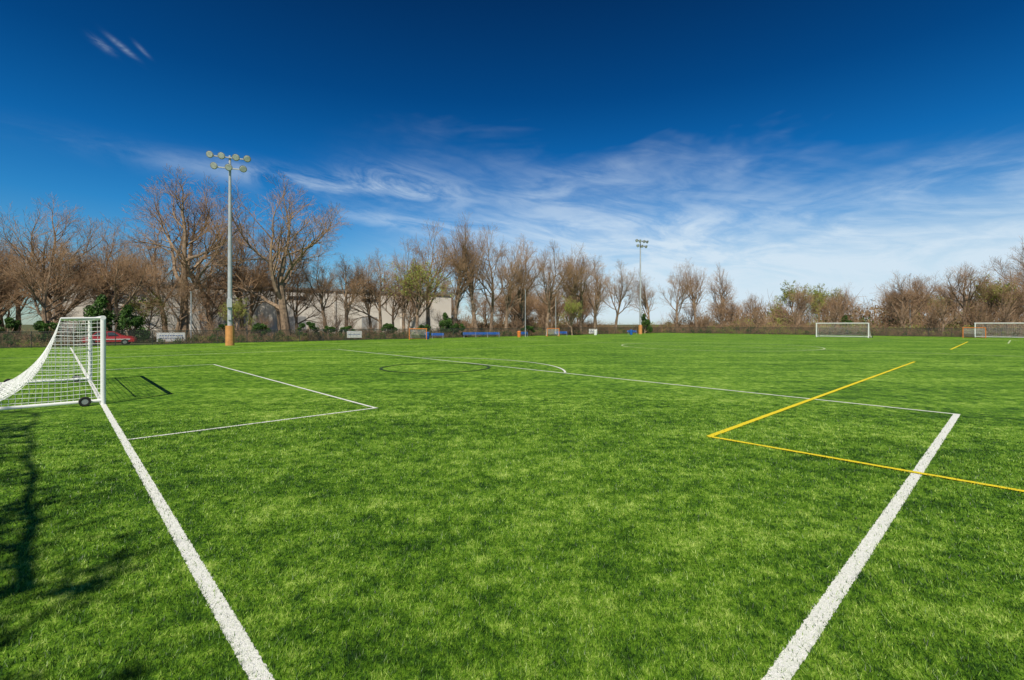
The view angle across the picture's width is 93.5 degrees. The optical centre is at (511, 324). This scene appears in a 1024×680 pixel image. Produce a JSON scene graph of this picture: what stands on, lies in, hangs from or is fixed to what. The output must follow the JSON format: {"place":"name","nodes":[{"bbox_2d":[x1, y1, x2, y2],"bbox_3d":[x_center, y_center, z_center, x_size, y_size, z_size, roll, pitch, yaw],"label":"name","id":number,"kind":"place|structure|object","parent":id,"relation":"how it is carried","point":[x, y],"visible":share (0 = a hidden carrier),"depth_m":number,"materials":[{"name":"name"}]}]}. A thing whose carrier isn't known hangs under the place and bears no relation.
{"place":"outdoors","nodes":[
{"label":"outdoors","id":0,"kind":"place"},
{"bbox_2d":[4,325,1009,346],"bbox_3d":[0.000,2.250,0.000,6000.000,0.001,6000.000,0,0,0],"label":"ground","id":1,"kind":"structure","parent":0,"point":[26,327],"depth_m":131.23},
{"bbox_2d":[0,317,21,340],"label":"evergreen shrub","id":2,"kind":"object","parent":1,"relation":"on","point":[11,322],"visible":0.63,"depth_m":48.84,"materials":[{"name":"green plant"}]},
{"bbox_2d":[0,221,25,294],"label":"bare tree","id":3,"kind":"object","parent":1,"relation":"on","point":[7,262],"visible":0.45,"depth_m":63.17,"materials":[{"name":"brown plant"}]},
{"bbox_2d":[0,238,26,301],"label":"bare tree","id":4,"kind":"object","parent":1,"relation":"on","point":[9,256],"visible":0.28,"depth_m":65.27,"materials":[{"name":"brown plant"}]},
{"bbox_2d":[33,320,61,344],"bbox_3d":[-48.825,0.900,50.563,3.169,2.635,2.404,0,0,42],"label":"evergreen shrub","id":5,"kind":"object","parent":1,"relation":"on","point":[40,324],"visible":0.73,"depth_m":50.21,"materials":[{"name":"green plant"}]},
{"bbox_2d":[0,194,119,333],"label":"bare tree","id":6,"kind":"object","parent":1,"relation":"on","point":[34,245],"visible":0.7,"depth_m":62.00,"materials":[{"name":"brown plant"}]},
{"bbox_2d":[75,294,117,343],"bbox_3d":[-48.836,-0.671,56.351,3.640,5.785,4.295,0,0,21],"label":"cedar tree","id":7,"kind":"object","parent":1,"relation":"on","point":[100,302],"visible":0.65,"depth_m":56.00,"materials":[{"name":"green plant"}]},
{"bbox_2d":[70,236,145,330],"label":"bare tree","id":8,"kind":"object","parent":1,"relation":"on","point":[110,307],"visible":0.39,"depth_m":69.05,"materials":[{"name":"brown plant"}]},
{"bbox_2d":[81,331,136,344],"bbox_3d":[-42.600,1.473,51.000,4.300,1.446,1.820,0,0,-32],"label":"parked car","id":9,"kind":"object","parent":1,"relation":"on","point":[119,338],"visible":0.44,"depth_m":50.59,"materials":[{"name":"red paint"}]},
{"bbox_2d":[75,216,149,330],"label":"bare tree","id":10,"kind":"object","parent":1,"relation":"on","point":[109,256],"visible":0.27,"depth_m":74.66,"materials":[{"name":"brown plant"}]},
{"bbox_2d":[116,304,150,339],"bbox_3d":[-46.055,-0.097,58.331,3.921,4.628,3.323,0,0,35],"label":"cedar tree","id":11,"kind":"object","parent":1,"relation":"on","point":[125,321],"visible":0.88,"depth_m":57.75,"materials":[{"name":"green plant"}]},
{"bbox_2d":[121,289,173,339],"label":"budding tree","id":12,"kind":"object","parent":1,"relation":"on","point":[137,307],"visible":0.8,"depth_m":66.10,"materials":[{"name":"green plant"}]},
{"bbox_2d":[106,212,211,332],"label":"bare tree","id":13,"kind":"object","parent":1,"relation":"on","point":[155,254],"visible":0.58,"depth_m":74.67,"materials":[{"name":"brown plant"}]},
{"bbox_2d":[96,163,255,334],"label":"bare tree","id":14,"kind":"object","parent":1,"relation":"on","point":[183,246],"visible":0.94,"depth_m":68.61,"materials":[{"name":"brown plant"}]},
{"bbox_2d":[190,292,191,341],"bbox_3d":[-38.000,-0.830,57.000,0.200,6.060,0.200,0,0,0],"label":"net pole","id":15,"kind":"object","parent":1,"relation":"on","point":[191,317],"visible":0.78,"depth_m":56.99,"materials":[{"name":"grey metal"}]},
{"bbox_2d":[162,222,253,333],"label":"bare tree","id":16,"kind":"object","parent":1,"relation":"on","point":[208,286],"visible":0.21,"depth_m":79.91,"materials":[{"name":"brown plant"}]},
{"bbox_2d":[214,324,235,337],"bbox_3d":[-37.045,1.043,61.972,2.420,2.314,2.786,0,0,26],"label":"evergreen shrub","id":17,"kind":"object","parent":1,"relation":"on","point":[220,326],"visible":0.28,"depth_m":61.45,"materials":[{"name":"green plant"}]},
{"bbox_2d":[201,212,267,331],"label":"bare tree","id":18,"kind":"object","parent":1,"relation":"on","point":[236,271],"visible":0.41,"depth_m":80.24,"materials":[{"name":"brown plant"}]},
{"bbox_2d":[218,298,255,330],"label":"budding tree","id":19,"kind":"object","parent":1,"relation":"on","point":[237,309],"visible":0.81,"depth_m":65.92,"materials":[{"name":"green plant"}]},
{"bbox_2d":[50,280,452,337],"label":"warehouse","id":20,"kind":"structure","parent":1,"relation":"on","point":[269,311],"depth_m":90.99,"materials":[{"name":"beige concrete"}]},
{"bbox_2d":[100,291,374,301],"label":"windows","id":21,"kind":"structure","parent":20,"relation":"in","point":[112,291],"depth_m":84.66,"materials":[{"name":"black glass"}]},
{"bbox_2d":[112,316,376,335],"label":"doors","id":22,"kind":"structure","parent":20,"relation":"in","point":[291,318],"depth_m":91.32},
{"bbox_2d":[249,323,270,338],"bbox_3d":[-33.037,0.993,63.033,2.600,2.415,2.259,0,0,10],"label":"evergreen shrub","id":23,"kind":"object","parent":1,"relation":"on","point":[260,327],"visible":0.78,"depth_m":62.58,"materials":[{"name":"green plant"}]},
{"bbox_2d":[235,232,286,333],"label":"bare tree","id":24,"kind":"object","parent":1,"relation":"on","point":[258,272],"visible":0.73,"depth_m":77.90,"materials":[{"name":"brown plant"}]},
{"bbox_2d":[190,170,352,335],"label":"bare tree","id":25,"kind":"object","parent":1,"relation":"on","point":[283,278],"visible":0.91,"depth_m":71.04,"materials":[{"name":"brown plant"}]},
{"bbox_2d":[242,244,312,329],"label":"bare tree","id":26,"kind":"object","parent":1,"relation":"on","point":[290,283],"visible":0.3,"depth_m":80.06,"materials":[{"name":"brown plant"}]},
{"bbox_2d":[296,321,319,338],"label":"evergreen shrub","id":27,"kind":"object","parent":1,"relation":"on","point":[311,325],"visible":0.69,"depth_m":66.54,"materials":[{"name":"green plant"}]},
{"bbox_2d":[291,246,349,324],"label":"bare tree","id":28,"kind":"object","parent":1,"relation":"on","point":[317,282],"visible":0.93,"depth_m":79.11,"materials":[{"name":"brown plant"}]},
{"bbox_2d":[322,326,337,339],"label":"evergreen shrub","id":29,"kind":"object","parent":1,"relation":"on","point":[327,327],"visible":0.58,"depth_m":68.36,"materials":[{"name":"green plant"}]},
{"bbox_2d":[337,326,354,338],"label":"evergreen shrub","id":30,"kind":"object","parent":1,"relation":"on","point":[348,327],"visible":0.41,"depth_m":69.79,"materials":[{"name":"green plant"}]},
{"bbox_2d":[316,254,381,326],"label":"bare tree","id":31,"kind":"object","parent":1,"relation":"on","point":[352,287],"visible":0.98,"depth_m":80.38,"materials":[{"name":"brown plant"}]},
{"bbox_2d":[326,250,406,332],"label":"bare tree","id":32,"kind":"object","parent":1,"relation":"on","point":[379,293],"visible":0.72,"depth_m":84.16,"materials":[{"name":"brown plant"}]},
{"bbox_2d":[379,323,397,335],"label":"evergreen shrub","id":33,"kind":"object","parent":1,"relation":"on","point":[390,326],"visible":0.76,"depth_m":73.56,"materials":[{"name":"green plant"}]},
{"bbox_2d":[375,236,435,331],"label":"bare tree","id":34,"kind":"object","parent":1,"relation":"on","point":[403,304],"visible":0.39,"depth_m":87.62,"materials":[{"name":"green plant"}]},
{"bbox_2d":[377,259,453,327],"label":"budding tree","id":35,"kind":"object","parent":1,"relation":"on","point":[419,279],"visible":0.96,"depth_m":83.15,"materials":[{"name":"green plant"}]},
{"bbox_2d":[417,324,432,336],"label":"evergreen shrub","id":36,"kind":"object","parent":1,"relation":"on","point":[428,327],"visible":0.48,"depth_m":76.66,"materials":[{"name":"green plant"}]},
{"bbox_2d":[391,219,468,329],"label":"bare tree","id":37,"kind":"object","parent":1,"relation":"on","point":[441,267],"visible":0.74,"depth_m":88.34,"materials":[{"name":"brown plant"}]},
{"bbox_2d":[439,312,454,333],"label":"cedar tree","id":38,"kind":"object","parent":1,"relation":"on","point":[446,322],"visible":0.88,"depth_m":83.45,"materials":[{"name":"green plant"}]},
{"bbox_2d":[451,323,465,335],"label":"evergreen shrub","id":39,"kind":"object","parent":1,"relation":"on","point":[455,325],"visible":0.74,"depth_m":80.60,"materials":[{"name":"green plant"}]},
{"bbox_2d":[431,212,493,331],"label":"bare tree","id":40,"kind":"object","parent":1,"relation":"on","point":[475,324],"visible":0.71,"depth_m":91.35,"materials":[{"name":"brown plant"}]},
{"bbox_2d":[440,219,488,329],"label":"bare tree","id":41,"kind":"object","parent":1,"relation":"on","point":[462,284],"visible":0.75,"depth_m":89.91,"materials":[{"name":"brown plant"}]},
{"bbox_2d":[463,224,524,330],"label":"bare tree","id":42,"kind":"object","parent":1,"relation":"on","point":[490,280],"visible":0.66,"depth_m":94.31,"materials":[{"name":"brown plant"}]},
{"bbox_2d":[0,228,1023,334],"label":"distant trees","id":43,"kind":"object","parent":1,"relation":"on","point":[995,297],"visible":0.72,"depth_m":90.36,"materials":[{"name":"brown plant"}]},
{"bbox_2d":[2,277,1023,347],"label":"underbrush","id":44,"kind":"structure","parent":1,"relation":"on","point":[876,324],"depth_m":105.85,"materials":[{"name":"brown plant"}]},
{"bbox_2d":[490,238,539,329],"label":"bare tree","id":45,"kind":"object","parent":1,"relation":"on","point":[512,284],"visible":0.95,"depth_m":94.37,"materials":[{"name":"brown plant"}]},
{"bbox_2d":[481,233,553,327],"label":"bare tree","id":46,"kind":"object","parent":1,"relation":"on","point":[522,314],"visible":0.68,"depth_m":99.67,"materials":[{"name":"brown plant"}]},
{"bbox_2d":[523,241,580,331],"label":"bare tree","id":47,"kind":"object","parent":1,"relation":"on","point":[549,289],"visible":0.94,"depth_m":98.94,"materials":[{"name":"brown plant"}]},
{"bbox_2d":[554,296,583,334],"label":"budding tree","id":48,"kind":"object","parent":1,"relation":"on","point":[572,309],"visible":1,"depth_m":95.69,"materials":[{"name":"green plant"}]},
{"bbox_2d":[552,253,603,332],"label":"bare tree","id":49,"kind":"object","parent":1,"relation":"on","point":[581,300],"visible":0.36,"depth_m":106.16,"materials":[{"name":"brown plant"}]},
{"bbox_2d":[547,245,610,328],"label":"bare tree","id":50,"kind":"object","parent":1,"relation":"on","point":[579,260],"visible":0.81,"depth_m":102.96,"materials":[{"name":"brown plant"}]},
{"bbox_2d":[577,254,614,328],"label":"bare tree","id":51,"kind":"object","parent":1,"relation":"on","point":[598,296],"visible":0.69,"depth_m":110.72,"materials":[{"name":"brown plant"}]},
{"bbox_2d":[594,260,642,329],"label":"bare tree","id":52,"kind":"object","parent":1,"relation":"on","point":[622,291],"visible":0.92,"depth_m":114.62,"materials":[{"name":"brown plant"}]},
{"bbox_2d":[627,271,656,328],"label":"bare tree","id":53,"kind":"object","parent":1,"relation":"on","point":[644,301],"visible":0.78,"depth_m":126.14,"materials":[{"name":"brown plant"}]},
{"bbox_2d":[658,264,701,327],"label":"bare tree","id":54,"kind":"object","parent":1,"relation":"on","point":[682,293],"visible":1,"depth_m":128.59,"materials":[{"name":"brown plant"}]},
{"bbox_2d":[664,259,713,332],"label":"bare tree","id":55,"kind":"object","parent":1,"relation":"on","point":[695,296],"visible":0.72,"depth_m":130.71,"materials":[{"name":"brown plant"}]},
{"bbox_2d":[704,264,736,324],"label":"bare tree","id":56,"kind":"object","parent":1,"relation":"on","point":[722,293],"visible":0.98,"depth_m":133.00,"materials":[{"name":"brown plant"}]},
{"bbox_2d":[806,293,831,325],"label":"budding tree","id":57,"kind":"object","parent":1,"relation":"on","point":[818,303],"visible":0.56,"depth_m":144.64,"materials":[{"name":"green plant"}]},
{"bbox_2d":[804,283,843,320],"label":"budding tree","id":58,"kind":"object","parent":1,"relation":"on","point":[810,313],"visible":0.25,"depth_m":149.29,"materials":[{"name":"green plant"}]},
{"bbox_2d":[839,315,852,328],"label":"cedar tree","id":59,"kind":"object","parent":1,"relation":"on","point":[845,317],"visible":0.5,"depth_m":107.74,"materials":[{"name":"green plant"}]},
{"bbox_2d":[914,295,952,321],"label":"budding tree","id":60,"kind":"object","parent":1,"relation":"on","point":[934,304],"visible":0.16,"depth_m":127.61,"materials":[{"name":"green plant"}]},
{"bbox_2d":[979,247,1023,299],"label":"bare tree","id":61,"kind":"object","parent":1,"relation":"on","point":[1018,274],"visible":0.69,"depth_m":95.99,"materials":[{"name":"brown plant"}]},
{"bbox_2d":[1009,235,1023,280],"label":"bare tree","id":62,"kind":"object","parent":1,"relation":"on","point":[1019,259],"visible":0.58,"depth_m":95.55,"materials":[{"name":"brown plant"}]},
{"bbox_2d":[0,333,1023,679],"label":"turf field","id":63,"kind":"structure","parent":0,"point":[970,377],"depth_m":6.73,"materials":[{"name":"green plant"}]},
{"bbox_2d":[0,316,105,410],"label":"soccer goal","id":64,"kind":"object","parent":63,"relation":"on","point":[29,373],"visible":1,"depth_m":13.16,"materials":[{"name":"white metal"}]},
{"bbox_2d":[206,151,250,345],"bbox_3d":[-29.268,-7.679,49.838,4.054,19.759,1.160,0,0,-23],"label":"stadium light pole","id":65,"kind":"object","parent":63,"relation":"on","point":[229,334],"visible":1,"depth_m":49.82,"materials":[{"name":"grey metal"}]},
{"bbox_2d":[0,327,661,348],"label":"chain link fence","id":66,"kind":"object","parent":63,"relation":"on","point":[339,334],"visible":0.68,"depth_m":58.30,"materials":[{"name":"metal"}]},
{"bbox_2d":[157,333,184,341],"bbox_3d":[-38.608,1.575,54.519,2.700,1.250,0.096,0,0,-23],"label":"sponsor sign","id":67,"kind":"object","parent":66,"relation":"attached to","point":[172,335],"visible":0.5,"depth_m":54.47,"materials":[{"name":"white plastic"}]},
{"bbox_2d":[347,331,361,338],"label":"sponsor sign","id":68,"kind":"object","parent":66,"relation":"attached to","point":[352,334],"visible":0.61,"depth_m":67.43,"materials":[{"name":"white plastic"}]},
{"bbox_2d":[409,328,426,339],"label":"training goal","id":69,"kind":"object","parent":63,"relation":"on","point":[415,333],"visible":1,"depth_m":69.28,"materials":[{"name":"metal"}]},
{"bbox_2d":[379,363,489,372],"bbox_3d":[-3.860,2.182,24.398,5.555,0.001,5.547,0,0,0],"label":"dark field circle","id":70,"kind":"object","parent":63,"relation":"on","point":[380,368],"visible":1,"depth_m":22.71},
{"bbox_2d":[463,332,499,337],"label":"team bench","id":71,"kind":"object","parent":63,"relation":"on","point":[475,333],"visible":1,"depth_m":79.69,"materials":[{"name":"blue paint"}]},
{"bbox_2d":[70,334,964,679],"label":"white field lines","id":72,"kind":"object","parent":63,"relation":"on","point":[784,660],"visible":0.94,"depth_m":4.26,"materials":[{"name":"white paint"}]},
{"bbox_2d":[27,334,1010,357],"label":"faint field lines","id":73,"kind":"object","parent":63,"relation":"on","point":[586,343],"visible":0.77,"depth_m":45.36,"materials":[{"name":"white paint"}]},
{"bbox_2d":[525,290,525,336],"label":"net pole","id":74,"kind":"object","parent":63,"relation":"on","point":[525,313],"visible":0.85,"depth_m":82.95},
{"bbox_2d":[521,325,535,334],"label":"evergreen shrub","id":75,"kind":"object","parent":63,"relation":"on","point":[528,327],"visible":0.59,"depth_m":89.60,"materials":[{"name":"green plant"}]},
{"bbox_2d":[546,328,559,336],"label":"training goal","id":76,"kind":"object","parent":63,"relation":"on","point":[547,330],"visible":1,"depth_m":86.34,"materials":[{"name":"metal"}]},
{"bbox_2d":[555,298,555,335],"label":"net pole","id":77,"kind":"object","parent":63,"relation":"on","point":[555,315],"visible":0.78,"depth_m":87.98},
{"bbox_2d":[635,239,648,333],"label":"stadium light pole","id":78,"kind":"object","parent":63,"relation":"on","point":[640,312],"visible":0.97,"depth_m":107.82,"materials":[{"name":"grey metal"}]},
{"bbox_2d":[641,314,652,332],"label":"cedar tree","id":79,"kind":"object","parent":63,"relation":"on","point":[645,323],"visible":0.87,"depth_m":115.58,"materials":[{"name":"green plant"}]},
{"bbox_2d":[665,327,1023,337],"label":"chain link fence","id":80,"kind":"object","parent":63,"relation":"on","point":[928,332],"visible":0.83,"depth_m":93.17,"materials":[{"name":"metal"}]},
{"bbox_2d":[816,323,872,337],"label":"soccer goal","id":81,"kind":"object","parent":63,"relation":"on","point":[869,334],"visible":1,"depth_m":80.95,"materials":[{"name":"white metal"}]},
{"bbox_2d":[707,342,1023,491],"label":"yellow field lines","id":82,"kind":"object","parent":63,"relation":"on","point":[754,419],"visible":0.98,"depth_m":9.36,"materials":[{"name":"yellow paint"}]},
{"bbox_2d":[962,327,985,337],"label":"training goal","id":83,"kind":"object","parent":63,"relation":"on","point":[964,331],"visible":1,"depth_m":76.83,"materials":[{"name":"beige metal"}]},
{"bbox_2d":[974,323,1023,337],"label":"soccer goal","id":84,"kind":"object","parent":63,"relation":"on","point":[1000,327],"visible":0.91,"depth_m":77.62,"materials":[{"name":"white metal"}]},
{"bbox_2d":[0,0,1023,324],"label":"sky","id":85,"kind":"structure","parent":0,"point":[833,143],"materials":[{"name":"blue"}]}
]}

